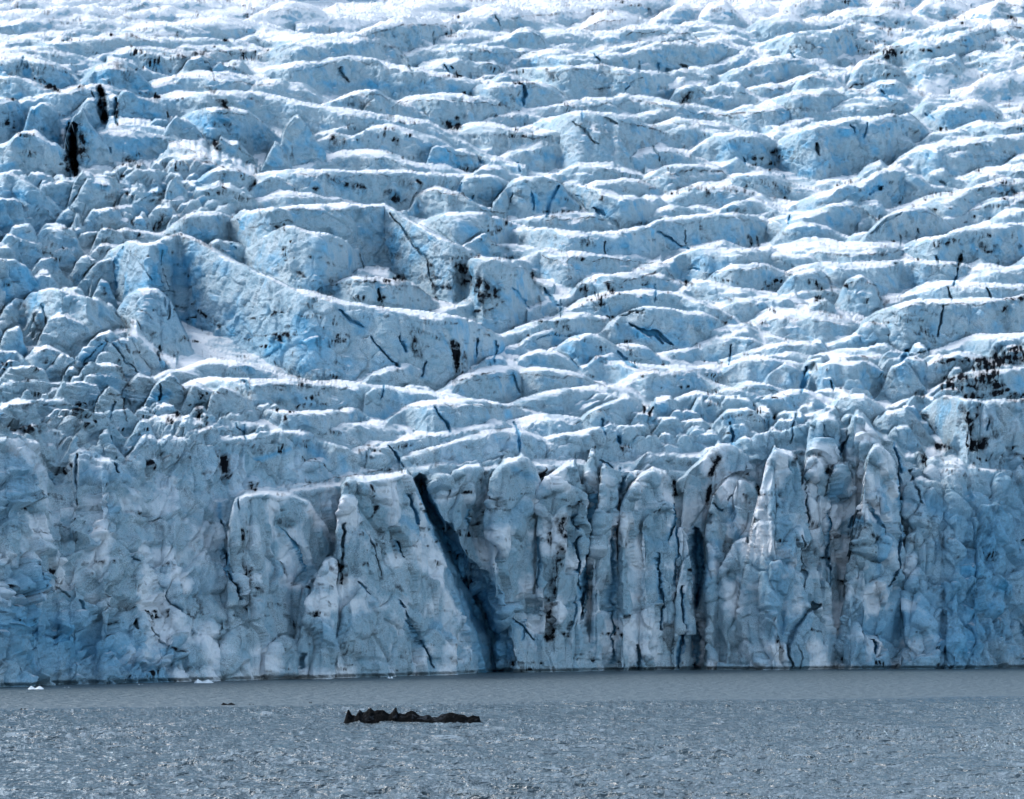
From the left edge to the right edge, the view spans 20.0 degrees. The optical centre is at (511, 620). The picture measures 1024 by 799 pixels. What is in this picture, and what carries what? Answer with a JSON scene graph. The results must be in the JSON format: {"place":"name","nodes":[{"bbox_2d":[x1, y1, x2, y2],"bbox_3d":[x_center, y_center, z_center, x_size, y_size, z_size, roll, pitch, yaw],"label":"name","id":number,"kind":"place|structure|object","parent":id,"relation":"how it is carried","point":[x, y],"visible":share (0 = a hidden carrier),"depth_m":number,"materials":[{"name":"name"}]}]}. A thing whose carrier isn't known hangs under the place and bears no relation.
{"place":"outdoors","nodes":[
{"label":"outdoors","id":0,"kind":"place"},
{"bbox_2d":[0,0,1023,686],"bbox_3d":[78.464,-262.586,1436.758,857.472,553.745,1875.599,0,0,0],"label":"glacier","id":1,"kind":"object","parent":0,"point":[566,168],"visible":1,"depth_m":990.00,"materials":[{"name":"blue ice"}]},
{"bbox_2d":[0,258,38,315],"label":"turquoise ice block","id":2,"kind":"structure","parent":1,"relation":"on","point":[18,279],"depth_m":770.44,"materials":[{"name":"blue ice"}]},
{"bbox_2d":[69,171,94,205],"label":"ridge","id":3,"kind":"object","parent":1,"relation":"on","point":[82,177],"visible":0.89,"depth_m":985.00,"materials":[{"name":"ice"}]},
{"bbox_2d":[65,109,114,167],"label":"ice pinnacle","id":4,"kind":"object","parent":1,"relation":"on","point":[86,146],"visible":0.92,"depth_m":1113.83,"materials":[{"name":"blue ice"}]},
{"bbox_2d":[115,90,168,119],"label":"ice block","id":5,"kind":"structure","parent":1,"relation":"on","point":[131,104],"depth_m":1222.19,"materials":[{"name":"blue ice"}]},
{"bbox_2d":[105,116,181,158],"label":"snow slab","id":6,"kind":"structure","parent":1,"relation":"on","point":[157,138],"depth_m":1181.09,"materials":[{"name":"white snow"}]},
{"bbox_2d":[127,317,165,374],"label":"snow ramp","id":7,"kind":"structure","parent":1,"relation":"on","point":[150,354],"depth_m":724.27,"materials":[{"name":"white snow"}]},
{"bbox_2d":[145,373,184,410],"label":"blue ice chunk","id":8,"kind":"object","parent":1,"relation":"on","point":[168,389],"visible":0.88,"depth_m":649.06,"materials":[{"name":"blue ice"}]},
{"bbox_2d":[223,486,331,679],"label":"cracked ice face","id":9,"kind":"object","parent":1,"relation":"attached to","point":[279,547],"visible":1,"depth_m":596.54},
{"bbox_2d":[281,115,326,165],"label":"ice fin","id":10,"kind":"object","parent":1,"relation":"on","point":[300,143],"visible":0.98,"depth_m":1194.42,"materials":[{"name":"blue ice"}]},
{"bbox_2d":[104,233,509,389],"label":"great ice ridge","id":11,"kind":"structure","parent":1,"relation":"on","point":[302,333],"depth_m":784.58,"materials":[{"name":"blue ice"}]},
{"bbox_2d":[229,202,480,304],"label":"sloping ice ridge","id":12,"kind":"structure","parent":1,"relation":"on","point":[429,261],"depth_m":971.57,"materials":[{"name":"blue ice"}]},
{"bbox_2d":[353,265,399,278],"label":"snow shelf","id":13,"kind":"object","parent":1,"relation":"on","point":[372,271],"visible":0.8,"depth_m":962.95,"materials":[{"name":"white snow"}]},
{"bbox_2d":[333,470,477,676],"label":"wide ice pillar","id":14,"kind":"structure","parent":1,"relation":"attached to","point":[388,555],"depth_m":620.25,"materials":[{"name":"blue ice"}]},
{"bbox_2d":[411,576,469,675],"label":"ice buttress","id":15,"kind":"structure","parent":1,"relation":"attached to","point":[437,646],"depth_m":634.89,"materials":[{"name":"blue ice"}]},
{"bbox_2d":[444,460,484,608],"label":"ice pillar","id":16,"kind":"structure","parent":1,"relation":"attached to","point":[465,498],"depth_m":667.39,"materials":[{"name":"blue ice"}]},
{"bbox_2d":[483,449,543,671],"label":"ice pillar","id":17,"kind":"structure","parent":1,"relation":"attached to","point":[510,518],"depth_m":670.79,"materials":[{"name":"blue ice"}]},
{"bbox_2d":[534,458,589,671],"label":"ice pillar","id":18,"kind":"structure","parent":1,"relation":"attached to","point":[561,492],"depth_m":676.06,"materials":[{"name":"blue ice"}]},
{"bbox_2d":[565,619,590,671],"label":"ice flake","id":19,"kind":"object","parent":1,"relation":"attached to","point":[577,653],"visible":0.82,"depth_m":680.45,"materials":[{"name":"blue ice"}]},
{"bbox_2d":[583,448,600,599],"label":"blue ice pinnacle","id":20,"kind":"object","parent":1,"relation":"on","point":[592,478],"visible":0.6,"depth_m":695.46,"materials":[{"name":"blue ice"}]},
{"bbox_2d":[556,333,628,364],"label":"blue ice dome","id":21,"kind":"structure","parent":1,"relation":"on","point":[582,349],"depth_m":865.72,"materials":[{"name":"blue ice"}]},
{"bbox_2d":[586,463,622,670],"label":"ice spire","id":22,"kind":"structure","parent":1,"relation":"attached to","point":[602,559],"depth_m":690.77,"materials":[{"name":"blue ice"}]},
{"bbox_2d":[616,466,674,670],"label":"ice pillar","id":23,"kind":"structure","parent":1,"relation":"attached to","point":[650,489],"depth_m":697.33,"materials":[{"name":"blue ice"}]},
{"bbox_2d":[642,551,661,669],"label":"ice sliver","id":24,"kind":"object","parent":1,"relation":"attached to","point":[650,586],"visible":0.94,"depth_m":699.17,"materials":[{"name":"blue ice"}]},
{"bbox_2d":[598,306,726,351],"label":"arched ice ridge","id":25,"kind":"structure","parent":1,"relation":"on","point":[656,329],"depth_m":938.51,"materials":[{"name":"blue ice"}]},
{"bbox_2d":[658,500,681,669],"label":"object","id":26,"kind":"object","parent":1,"relation":"attached to","point":[672,562],"visible":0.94,"depth_m":705.77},
{"bbox_2d":[670,555,696,669],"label":"ice sliver","id":27,"kind":"object","parent":1,"relation":"attached to","point":[682,654],"visible":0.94,"depth_m":706.43,"materials":[{"name":"blue ice"}]},
{"bbox_2d":[678,526,688,567],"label":"ice sliver","id":28,"kind":"object","parent":1,"relation":"attached to","point":[683,545],"visible":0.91,"depth_m":711.61,"materials":[{"name":"blue ice"}]},
{"bbox_2d":[671,85,703,101],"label":"dark ice boulder","id":29,"kind":"object","parent":1,"relation":"on","point":[684,92],"visible":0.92,"depth_m":1620.51,"materials":[{"name":"ice"}]},
{"bbox_2d":[674,440,752,637],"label":"ice pillar","id":30,"kind":"structure","parent":1,"relation":"attached to","point":[698,483],"depth_m":727.60,"materials":[{"name":"blue ice"}]},
{"bbox_2d":[696,472,758,669],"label":"leaning ice block","id":31,"kind":"structure","parent":1,"relation":"attached to","point":[733,505],"depth_m":718.75,"materials":[{"name":"blue ice"}]},
{"bbox_2d":[716,536,749,669],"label":"ice buttress","id":32,"kind":"structure","parent":1,"relation":"attached to","point":[730,572],"depth_m":710.60,"materials":[{"name":"blue ice"}]},
{"bbox_2d":[734,446,826,669],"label":"tall ice tower","id":33,"kind":"structure","parent":1,"relation":"attached to","point":[779,610],"depth_m":706.13,"materials":[{"name":"blue ice"}]},
{"bbox_2d":[801,452,831,579],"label":"ice spire","id":34,"kind":"structure","parent":1,"relation":"attached to","point":[815,479],"depth_m":724.16,"materials":[{"name":"ice"}]},
{"bbox_2d":[803,412,842,493],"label":"ice block","id":35,"kind":"structure","parent":1,"relation":"on","point":[824,436],"depth_m":733.69,"materials":[{"name":"white ice"}]},
{"bbox_2d":[819,579,836,668],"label":"ice flake","id":36,"kind":"object","parent":1,"relation":"attached to","point":[828,628],"visible":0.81,"depth_m":716.61,"materials":[{"name":"blue ice"}]},
{"bbox_2d":[822,460,856,629],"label":"ice shard","id":37,"kind":"object","parent":1,"relation":"attached to","point":[839,512],"visible":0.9,"depth_m":729.23,"materials":[{"name":"blue ice"}]},
{"bbox_2d":[776,113,932,180],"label":"blue ice mound","id":38,"kind":"object","parent":1,"relation":"on","point":[844,146],"visible":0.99,"depth_m":1441.60,"materials":[{"name":"blue ice"}]},
{"bbox_2d":[850,504,862,538],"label":"ice spike","id":39,"kind":"object","parent":1,"relation":"attached to","point":[857,511],"visible":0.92,"depth_m":723.44,"materials":[{"name":"ice"}]},
{"bbox_2d":[843,410,881,503],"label":"ice block","id":40,"kind":"structure","parent":1,"relation":"on","point":[862,437],"depth_m":736.40,"materials":[{"name":"ice"}]},
{"bbox_2d":[843,442,905,668],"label":"rounded ice tower","id":41,"kind":"structure","parent":1,"relation":"attached to","point":[874,572],"depth_m":721.28,"materials":[{"name":"blue ice"}]},
{"bbox_2d":[862,207,952,241],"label":"grey ice mound","id":42,"kind":"object","parent":1,"relation":"on","point":[910,223],"visible":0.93,"depth_m":1193.02,"materials":[{"name":"ice"}]},
{"bbox_2d":[900,526,936,618],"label":"ice hummock","id":43,"kind":"object","parent":1,"relation":"attached to","point":[919,545],"visible":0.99,"depth_m":727.93,"materials":[{"name":"blue ice"}]},
{"bbox_2d":[898,475,972,668],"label":"ice buttress","id":44,"kind":"structure","parent":1,"relation":"attached to","point":[931,506],"depth_m":730.18,"materials":[{"name":"blue ice"}]},
{"bbox_2d":[861,294,1023,351],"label":"long ice wall","id":45,"kind":"structure","parent":1,"relation":"on","point":[930,324],"depth_m":965.53,"materials":[{"name":"ice"}]},
{"bbox_2d":[920,395,1023,469],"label":"grey ice wall","id":46,"kind":"structure","parent":1,"relation":"on","point":[990,432],"depth_m":767.22,"materials":[{"name":"white ice"}]},
{"bbox_2d":[0,668,1023,798],"bbox_3d":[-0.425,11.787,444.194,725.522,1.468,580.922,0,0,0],"label":"lake water","id":47,"kind":"structure","parent":0,"point":[812,734],"depth_m":290.06,"materials":[{"name":"grey liquid"}]},
{"bbox_2d":[344,707,480,723],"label":"dirty iceberg","id":48,"kind":"object","parent":47,"relation":"on","point":[370,715],"visible":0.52,"depth_m":336.12,"materials":[{"name":"black ice"}]},
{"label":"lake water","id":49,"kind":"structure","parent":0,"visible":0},
{"bbox_2d":[28,686,43,688],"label":"ice floe","id":50,"kind":"object","parent":49,"relation":"on","point":[38,687],"visible":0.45,"depth_m":505.47,"materials":[{"name":"white ice"}]},
{"bbox_2d":[194,679,212,682],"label":"ice floe","id":51,"kind":"object","parent":49,"relation":"on","point":[199,681],"visible":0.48,"depth_m":556.11,"materials":[{"name":"white ice"}]}
]}

